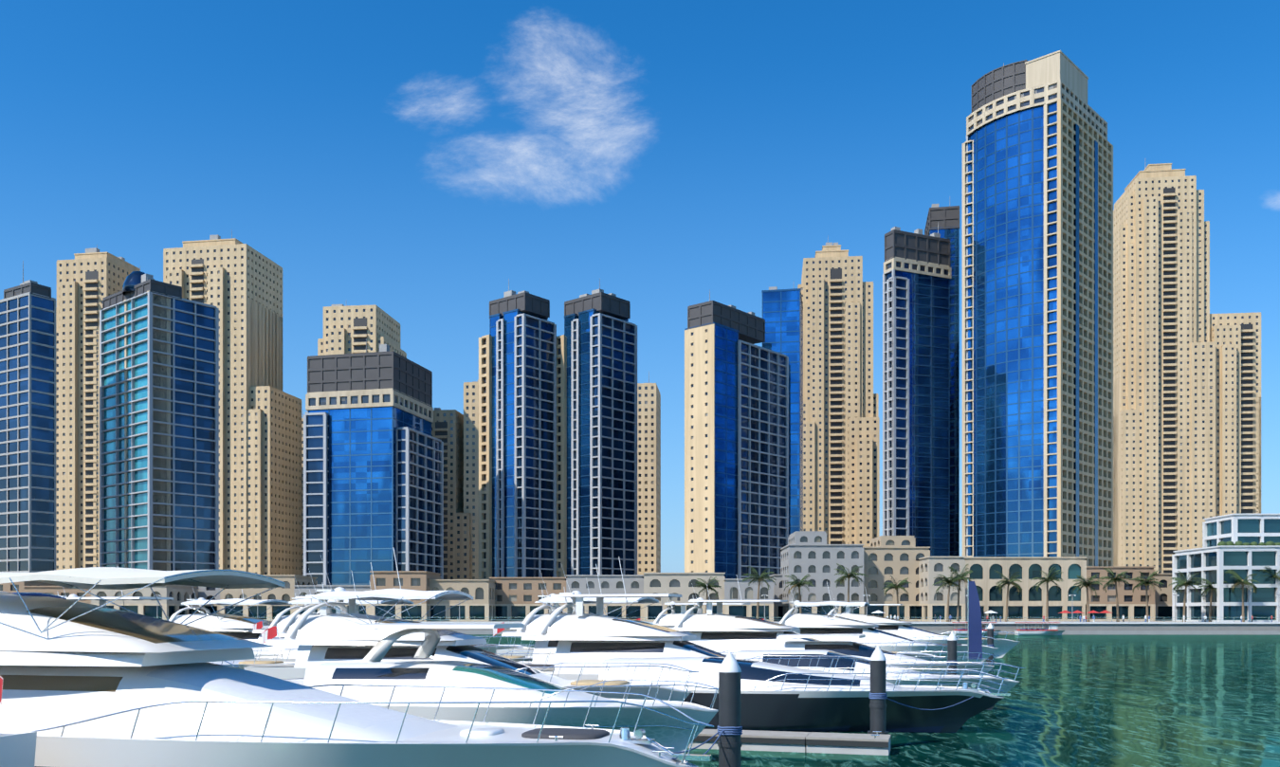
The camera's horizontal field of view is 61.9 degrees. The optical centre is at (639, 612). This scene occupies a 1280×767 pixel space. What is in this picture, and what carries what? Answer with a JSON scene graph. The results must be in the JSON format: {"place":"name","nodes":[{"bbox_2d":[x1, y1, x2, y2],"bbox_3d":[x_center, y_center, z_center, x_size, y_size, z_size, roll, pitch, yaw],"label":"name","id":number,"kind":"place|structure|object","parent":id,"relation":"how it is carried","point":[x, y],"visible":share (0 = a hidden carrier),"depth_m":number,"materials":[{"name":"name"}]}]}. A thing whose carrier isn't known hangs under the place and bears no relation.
{"place":"outdoors","nodes":[
{"label":"outdoors","id":0,"kind":"place"},
{"bbox_2d":[0,260,55,572],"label":"tower","id":1,"kind":"structure","parent":0,"point":[27,426],"depth_m":335.36,"materials":[{"name":"blue glass"}]},
{"bbox_2d":[55,244,139,569],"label":"tower","id":2,"kind":"structure","parent":0,"point":[88,280],"depth_m":478.20,"materials":[{"name":"beige concrete"}]},
{"bbox_2d":[99,265,219,570],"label":"tower","id":3,"kind":"structure","parent":0,"point":[158,426],"depth_m":350.17,"materials":[{"name":"teal glass"}]},
{"bbox_2d":[122,271,145,294],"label":"dome","id":4,"kind":"structure","parent":3,"relation":"on","point":[132,279],"depth_m":348.27,"materials":[{"name":"blue glass"}]},
{"bbox_2d":[163,231,301,575],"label":"tower","id":5,"kind":"structure","parent":0,"point":[238,283],"depth_m":477.02,"materials":[{"name":"beige"}]},
{"bbox_2d":[301,412,303,575],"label":"tower","id":6,"kind":"structure","parent":0,"point":[302,495],"depth_m":560.50,"materials":[{"name":"beige concrete"}]},
{"bbox_2d":[317,304,406,358],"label":"tower","id":7,"kind":"structure","parent":0,"point":[349,329],"depth_m":478.80,"materials":[{"name":"beige concrete"}]},
{"bbox_2d":[303,338,443,585],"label":"tower","id":8,"kind":"structure","parent":0,"point":[373,470],"depth_m":350.58,"materials":[{"name":"blue glass"}]},
{"bbox_2d":[478,278,556,579],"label":"tower","id":9,"kind":"structure","parent":0,"point":[518,441],"depth_m":395.73,"materials":[{"name":"blue glass"}]},
{"bbox_2d":[556,278,637,577],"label":"tower","id":10,"kind":"structure","parent":0,"point":[596,432],"depth_m":395.80,"materials":[{"name":"blue glass"}]},
{"bbox_2d":[0,0,1279,572],"label":"sky","id":11,"kind":"structure","parent":0,"point":[410,159],"materials":[{"name":"blue"}]},
{"bbox_2d":[637,372,660,574],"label":"tower","id":12,"kind":"structure","parent":0,"point":[649,477],"depth_m":518.35,"materials":[{"name":"beige concrete"}]},
{"bbox_2d":[684,289,788,578],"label":"tower","id":13,"kind":"structure","parent":0,"point":[736,450],"depth_m":366.70,"materials":[{"name":"blue glass"}]},
{"bbox_2d":[272,621,1279,630],"bbox_3d":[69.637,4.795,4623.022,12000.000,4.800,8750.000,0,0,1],"label":"quay wall","id":14,"kind":"structure","parent":0,"point":[1133,627],"depth_m":246.95,"materials":[{"name":"grey concrete"}]},
{"bbox_2d":[0,580,57,592],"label":"building","id":15,"kind":"structure","parent":14,"relation":"on","point":[8,587],"depth_m":299.31,"materials":[{"name":"beige paint"}]},
{"bbox_2d":[22,585,91,603],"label":"building","id":16,"kind":"structure","parent":14,"relation":"on","point":[56,590],"depth_m":280.34,"materials":[{"name":"beige concrete"}]},
{"bbox_2d":[91,585,198,621],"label":"building","id":17,"kind":"structure","parent":14,"relation":"on","point":[179,594],"depth_m":277.91,"materials":[{"name":"beige stone"}]},
{"bbox_2d":[196,585,219,613],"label":"building","id":18,"kind":"structure","parent":14,"relation":"on","point":[207,593],"depth_m":297.29,"materials":[{"name":"grey concrete"}]},
{"bbox_2d":[219,574,317,621],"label":"building","id":19,"kind":"structure","parent":14,"relation":"on","point":[286,592],"depth_m":286.20,"materials":[{"name":"beige paint"}]},
{"bbox_2d":[293,585,369,615],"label":"building","id":20,"kind":"structure","parent":14,"relation":"on","point":[303,591],"depth_m":276.05,"materials":[{"name":"white paint"}]},
{"bbox_2d":[369,570,440,621],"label":"building","id":21,"kind":"structure","parent":14,"relation":"on","point":[417,580],"depth_m":274.94,"materials":[{"name":"beige paint"}]},
{"bbox_2d":[431,407,470,579],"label":"tower","id":22,"kind":"structure","parent":14,"relation":"on","point":[448,428],"depth_m":518.53,"materials":[{"name":"beige"}]},
{"bbox_2d":[427,579,495,621],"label":"building","id":23,"kind":"structure","parent":14,"relation":"on","point":[481,606],"depth_m":278.89,"materials":[{"name":"beige concrete"}]},
{"bbox_2d":[463,379,478,579],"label":"tower","id":24,"kind":"structure","parent":14,"relation":"on","point":[471,448],"depth_m":519.67,"materials":[{"name":"beige concrete"}]},
{"bbox_2d":[489,577,566,621],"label":"building","id":25,"kind":"structure","parent":14,"relation":"on","point":[516,598],"depth_m":290.25,"materials":[{"name":"beige paint"}]},
{"bbox_2d":[566,574,644,621],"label":"building","id":26,"kind":"structure","parent":14,"relation":"on","point":[611,584],"depth_m":287.12,"materials":[{"name":"white paint"}]},
{"bbox_2d":[54,594,1279,621],"bbox_3d":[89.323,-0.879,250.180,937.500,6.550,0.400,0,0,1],"label":"lamp posts","id":27,"kind":"object","parent":14,"relation":"on","point":[764,606],"visible":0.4,"depth_m":251.02,"materials":[{"name":"metal"}]},
{"bbox_2d":[643,572,725,621],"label":"building","id":28,"kind":"structure","parent":14,"relation":"on","point":[677,583],"depth_m":278.79,"materials":[{"name":"beige paint"}]},
{"bbox_2d":[694,576,721,613],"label":"palm","id":29,"kind":"object","parent":14,"relation":"on","point":[700,583],"visible":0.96,"depth_m":260.10,"materials":[{"name":"green plant"}]},
{"bbox_2d":[163,617,1279,634],"bbox_3d":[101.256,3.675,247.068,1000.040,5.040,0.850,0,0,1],"label":"quay edge","id":30,"kind":"object","parent":14,"relation":"on","point":[1085,631],"visible":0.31,"depth_m":246.66,"materials":[{"name":"beige concrete"}]},
{"bbox_2d":[723,578,773,621],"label":"building","id":31,"kind":"structure","parent":14,"relation":"on","point":[732,590],"depth_m":275.45,"materials":[{"name":"white paint"}]},
{"bbox_2d":[742,566,776,619],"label":"palm","id":32,"kind":"object","parent":14,"relation":"on","point":[762,576],"visible":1,"depth_m":256.77,"materials":[{"name":"green plant"}]},
{"bbox_2d":[768,574,783,621],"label":"building","id":33,"kind":"structure","parent":14,"relation":"on","point":[777,606],"depth_m":296.48,"materials":[{"name":"white paint"}]},
{"bbox_2d":[784,573,814,613],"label":"palm","id":34,"kind":"object","parent":14,"relation":"on","point":[798,584],"visible":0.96,"depth_m":256.50,"materials":[{"name":"green plant"}]},
{"bbox_2d":[780,530,864,616],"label":"building","id":35,"kind":"structure","parent":14,"relation":"on","point":[814,556],"depth_m":282.49,"materials":[{"name":"paint"}]},
{"bbox_2d":[833,564,868,602],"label":"palm","id":36,"kind":"object","parent":14,"relation":"on","point":[851,574],"visible":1,"depth_m":259.16,"materials":[{"name":"green plant"}]},
{"bbox_2d":[862,535,930,621],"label":"building","id":37,"kind":"structure","parent":14,"relation":"on","point":[893,557],"depth_m":287.17,"materials":[{"name":"beige paint"}]},
{"bbox_2d":[881,575,911,620],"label":"palm","id":38,"kind":"object","parent":14,"relation":"on","point":[896,587],"visible":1,"depth_m":262.38,"materials":[{"name":"green plant"}]},
{"bbox_2d":[918,556,965,621],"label":"building","id":39,"kind":"structure","parent":14,"relation":"on","point":[933,602],"depth_m":277.11,"materials":[{"name":"beige concrete"}]},
{"bbox_2d":[932,567,967,621],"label":"palm","id":40,"kind":"object","parent":14,"relation":"on","point":[946,580],"visible":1,"depth_m":256.18,"materials":[{"name":"green plant"}]},
{"bbox_2d":[945,564,972,621],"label":"palm","id":41,"kind":"object","parent":14,"relation":"on","point":[965,579],"visible":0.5,"depth_m":259.27,"materials":[{"name":"green plant"}]},
{"bbox_2d":[871,610,1112,621],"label":"parasols","id":42,"kind":"object","parent":14,"relation":"on","point":[1063,612],"visible":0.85,"depth_m":253.34,"materials":[{"name":"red fabric"}]},
{"bbox_2d":[994,569,1022,621],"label":"palm","id":43,"kind":"object","parent":14,"relation":"on","point":[1006,580],"visible":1,"depth_m":261.89,"materials":[{"name":"green plant"}]},
{"bbox_2d":[964,556,1086,621],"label":"podium","id":44,"kind":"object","parent":14,"relation":"on","point":[1027,602],"visible":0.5,"depth_m":296.62,"materials":[{"name":"beige stone"},{"name":"glass"}]},
{"bbox_2d":[1032,566,1063,621],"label":"palm","id":45,"kind":"object","parent":14,"relation":"on","point":[1047,580],"visible":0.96,"depth_m":256.03,"materials":[{"name":"green plant"}]},
{"bbox_2d":[873,614,1272,621],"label":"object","id":46,"kind":"structure","parent":14,"relation":"on","point":[1043,616],"depth_m":249.96,"materials":[{"name":"multicoloured fabric"}]},
{"bbox_2d":[1072,574,1106,621],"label":"palm","id":47,"kind":"object","parent":14,"relation":"on","point":[1088,583],"visible":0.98,"depth_m":258.67,"materials":[{"name":"green plant"}]},
{"bbox_2d":[1096,566,1133,621],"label":"palm","id":48,"kind":"object","parent":14,"relation":"on","point":[1116,580],"visible":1,"depth_m":261.75,"materials":[{"name":"green plant"}]},
{"bbox_2d":[1085,566,1155,621],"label":"building","id":49,"kind":"structure","parent":14,"relation":"on","point":[1132,606],"depth_m":296.12,"materials":[{"name":"beige paint"}]},
{"bbox_2d":[1130,570,1164,621],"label":"palm","id":50,"kind":"object","parent":14,"relation":"on","point":[1145,582],"visible":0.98,"depth_m":255.39,"materials":[{"name":"green plant"}]},
{"bbox_2d":[1154,573,1171,621],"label":"building","id":51,"kind":"structure","parent":14,"relation":"on","point":[1163,601],"depth_m":305.81,"materials":[{"name":"beige paint"}]},
{"bbox_2d":[1169,570,1206,621],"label":"palm","id":52,"kind":"object","parent":14,"relation":"on","point":[1189,582],"visible":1,"depth_m":258.25,"materials":[{"name":"green plant"}]},
{"bbox_2d":[1197,578,1227,621],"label":"palm","id":53,"kind":"object","parent":14,"relation":"on","point":[1206,591],"visible":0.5,"depth_m":261.13,"materials":[{"name":"green plant"}]},
{"bbox_2d":[1171,545,1279,621],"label":"building","id":54,"kind":"structure","parent":14,"relation":"on","point":[1212,564],"depth_m":258.31,"materials":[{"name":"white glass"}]},
{"bbox_2d":[1217,540,1279,546],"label":"roof shrub","id":55,"kind":"object","parent":54,"relation":"on","point":[1238,542],"visible":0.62,"depth_m":259.20,"materials":[{"name":"green plant"}]},
{"bbox_2d":[1202,513,1279,548],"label":"lowrise","id":56,"kind":"structure","parent":14,"relation":"on","point":[1257,528],"depth_m":271.15,"materials":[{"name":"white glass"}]},
{"bbox_2d":[1225,569,1259,621],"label":"palm","id":57,"kind":"object","parent":14,"relation":"on","point":[1242,582],"visible":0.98,"depth_m":255.16,"materials":[{"name":"green plant"}]},
{"bbox_2d":[1259,566,1279,620],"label":"palm","id":58,"kind":"object","parent":14,"relation":"on","point":[1275,576],"visible":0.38,"depth_m":257.79,"materials":[{"name":"green plant"}]},
{"bbox_2d":[761,286,803,534],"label":"tower","id":59,"kind":"structure","parent":0,"point":[782,313],"depth_m":397.12,"materials":[{"name":"blue glass"}]},
{"bbox_2d":[797,242,879,547],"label":"tower","id":60,"kind":"structure","parent":0,"point":[841,462],"depth_m":532.51,"materials":[{"name":"beige concrete"}]},
{"bbox_2d":[468,634,1279,766],"bbox_3d":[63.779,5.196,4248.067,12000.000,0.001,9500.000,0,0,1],"label":"water","id":61,"kind":"structure","parent":0,"point":[1142,701],"depth_m":55.24,"materials":[{"name":"teal liquid"}]},
{"bbox_2d":[0,676,36,766],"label":"yacht","id":62,"kind":"object","parent":61,"relation":"on","point":[17,748],"visible":1,"depth_m":23.14,"materials":[{"name":"white plastic"}]},
{"bbox_2d":[11,592,238,667],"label":"yacht","id":63,"kind":"object","parent":61,"relation":"on","point":[36,594],"visible":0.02,"depth_m":52.20,"materials":[{"name":"white plastic"}]},
{"bbox_2d":[57,566,297,669],"bbox_3d":[-28.934,1.594,65.810,22.329,9.204,5.496,0,0,16],"label":"yacht","id":64,"kind":"object","parent":61,"relation":"on","point":[241,664],"visible":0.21,"depth_m":64.65,"materials":[{"name":"white plastic"}]},
{"bbox_2d":[168,588,292,657],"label":"yacht","id":65,"kind":"object","parent":61,"relation":"on","point":[237,626],"visible":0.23,"depth_m":81.36,"materials":[{"name":"white plastic"}]},
{"bbox_2d":[0,566,713,766],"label":"yacht","id":66,"kind":"object","parent":61,"relation":"on","point":[85,685],"visible":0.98,"depth_m":25.13,"materials":[{"name":"white plastic"}]},
{"bbox_2d":[244,571,534,661],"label":"yacht","id":67,"kind":"object","parent":61,"relation":"on","point":[279,620],"visible":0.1,"depth_m":74.12,"materials":[{"name":"white plastic"}]},
{"bbox_2d":[244,562,555,679],"bbox_3d":[-11.623,1.594,61.539,22.329,9.204,5.496,0,0,16],"label":"yacht","id":68,"kind":"object","parent":61,"relation":"on","point":[298,669],"visible":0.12,"depth_m":61.75,"materials":[{"name":"white plastic"}]},
{"bbox_2d":[315,584,532,653],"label":"yacht","id":69,"kind":"object","parent":61,"relation":"on","point":[493,648],"visible":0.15,"depth_m":96.60,"materials":[{"name":"white plastic"}]},
{"bbox_2d":[261,548,699,701],"bbox_3d":[-7.644,1.594,47.305,21.038,9.204,4.996,0,0,16],"label":"yacht","id":70,"kind":"object","parent":61,"relation":"on","point":[342,636],"visible":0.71,"depth_m":46.83,"materials":[{"name":"white plastic"}]},
{"bbox_2d":[309,622,718,753],"bbox_3d":[-5.578,3.305,38.861,17.816,5.780,4.899,0,0,16],"label":"yacht","id":71,"kind":"object","parent":61,"relation":"on","point":[371,667],"visible":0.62,"depth_m":37.29,"materials":[{"name":"white plastic"}]},
{"bbox_2d":[496,577,689,656],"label":"yacht","id":72,"kind":"object","parent":61,"relation":"on","point":[557,605],"visible":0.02,"depth_m":90.93,"materials":[{"name":"white plastic"}]},
{"bbox_2d":[493,564,777,664],"bbox_3d":[1.146,1.594,63.833,22.014,9.204,5.246,0,0,19],"label":"yacht","id":73,"kind":"object","parent":61,"relation":"on","point":[532,623],"visible":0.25,"depth_m":64.40,"materials":[{"name":"white plastic"}]},
{"bbox_2d":[636,584,749,633],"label":"yacht","id":74,"kind":"object","parent":61,"relation":"on","point":[671,619],"visible":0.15,"depth_m":112.81,"materials":[{"name":"white plastic"}]},
{"bbox_2d":[521,556,870,680],"bbox_3d":[2.738,1.594,55.236,19.343,9.204,4.746,0,0,18],"label":"yacht","id":75,"kind":"object","parent":61,"relation":"on","point":[599,636],"visible":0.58,"depth_m":55.09,"materials":[{"name":"white plastic"}]},
{"bbox_2d":[717,651,742,766],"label":"pile","id":76,"kind":"object","parent":61,"relation":"in","point":[729,743],"visible":0.98,"depth_m":28.76,"materials":[{"name":"black metal"}]},
{"bbox_2d":[672,731,718,753],"bbox_3d":[1.150,3.313,26.730,0.044,0.399,5.214,0,0,24],"label":"mooring line","id":77,"kind":"object","parent":76,"relation":"attached to","point":[696,746],"visible":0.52,"depth_m":27.41,"materials":[{"name":"blue fabric"}]},
{"bbox_2d":[671,730,723,762],"bbox_3d":[1.463,3.363,26.000,0.044,0.399,5.749,0,0,16],"label":"mooring line","id":78,"kind":"object","parent":76,"relation":"attached to","point":[673,758],"visible":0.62,"depth_m":27.14,"materials":[{"name":"blue fabric"}]},
{"bbox_2d":[687,729,891,755],"bbox_3d":[-5.193,5.009,43.499,29.980,1.074,1.710,0,0,16],"label":"floating dock","id":79,"kind":"object","parent":61,"relation":"on","point":[876,744],"visible":0.31,"depth_m":39.60,"materials":[{"name":"grey concrete"}]},
{"bbox_2d":[598,656,1012,732],"bbox_3d":[6.070,4.130,48.168,20.322,4.132,5.199,0,0,17],"label":"yacht","id":80,"kind":"object","parent":61,"relation":"on","point":[775,697],"visible":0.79,"depth_m":45.96,"materials":[{"name":"white"}]},
{"bbox_2d":[669,575,947,661],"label":"yacht","id":81,"kind":"object","parent":61,"relation":"on","point":[719,631],"visible":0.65,"depth_m":81.44,"materials":[{"name":"white plastic"}]},
{"bbox_2d":[867,646,888,734],"bbox_3d":[9.128,4.747,40.907,0.788,6.898,0.800,0,0,1],"label":"pile","id":82,"kind":"object","parent":61,"relation":"in","point":[877,696],"visible":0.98,"depth_m":40.65,"materials":[{"name":"black metal"}]},
{"bbox_2d":[887,696,973,710],"bbox_3d":[11.701,3.610,42.817,5.955,0.668,0.040,0,0,-40],"label":"mooring line","id":83,"kind":"object","parent":82,"relation":"attached to","point":[929,709],"visible":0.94,"depth_m":42.67,"materials":[{"name":"blue fabric"}]},
{"bbox_2d":[735,649,1025,710],"bbox_3d":[12.062,4.153,58.803,17.320,4.085,4.796,0,0,18],"label":"yacht","id":84,"kind":"object","parent":61,"relation":"on","point":[847,662],"visible":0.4,"depth_m":57.47,"materials":[{"name":"white plastic"}]},
{"bbox_2d":[762,582,1002,663],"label":"yacht","id":85,"kind":"object","parent":61,"relation":"on","point":[814,623],"visible":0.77,"depth_m":100.55,"materials":[{"name":"white plastic"}]},
{"bbox_2d":[778,634,999,675],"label":"yacht","id":86,"kind":"object","parent":61,"relation":"on","point":[855,649],"visible":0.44,"depth_m":73.53,"materials":[{"name":"white plastic"}]},
{"bbox_2d":[967,579,982,675],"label":"banner flag","id":87,"kind":"object","parent":86,"relation":"attached to","point":[975,639],"visible":0.9,"depth_m":72.20,"materials":[{"name":"blue fabric"}]},
{"bbox_2d":[827,586,1019,658],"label":"yacht","id":88,"kind":"object","parent":61,"relation":"on","point":[904,629],"visible":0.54,"depth_m":122.01,"materials":[{"name":"white plastic"}]},
{"bbox_2d":[947,631,957,675],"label":"pile","id":89,"kind":"object","parent":61,"relation":"in","point":[952,639],"visible":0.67,"depth_m":68.00,"materials":[{"name":"black metal"}]},
{"bbox_2d":[951,621,1000,635],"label":"small boat","id":90,"kind":"object","parent":61,"relation":"on","point":[964,631],"visible":0.52,"depth_m":242.34,"materials":[{"name":"white paint"}]},
{"bbox_2d":[986,622,994,665],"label":"pile","id":91,"kind":"object","parent":61,"relation":"in","point":[990,633],"visible":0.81,"depth_m":101.79,"materials":[{"name":"black metal"}]},
{"bbox_2d":[1014,621,1064,635],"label":"small boat","id":92,"kind":"object","parent":61,"relation":"on","point":[1050,630],"visible":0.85,"depth_m":241.18,"materials":[{"name":"white paint"}]},
{"bbox_2d":[882,221,951,556],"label":"tower","id":93,"kind":"structure","parent":0,"point":[917,275],"depth_m":401.73,"materials":[{"name":"blue glass"}]},
{"bbox_2d":[924,203,959,556],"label":"tower","id":94,"kind":"structure","parent":0,"point":[947,218],"depth_m":425.97,"materials":[{"name":"blue glass"}]},
{"bbox_2d":[962,50,1113,566],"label":"tower","id":95,"kind":"structure","parent":0,"point":[1037,313],"depth_m":377.17,"materials":[{"name":"blue glass"}]},
{"bbox_2d":[1113,163,1261,573],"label":"tower","id":96,"kind":"structure","parent":0,"point":[1186,412],"depth_m":548.44,"materials":[{"name":"beige concrete"}]}
]}

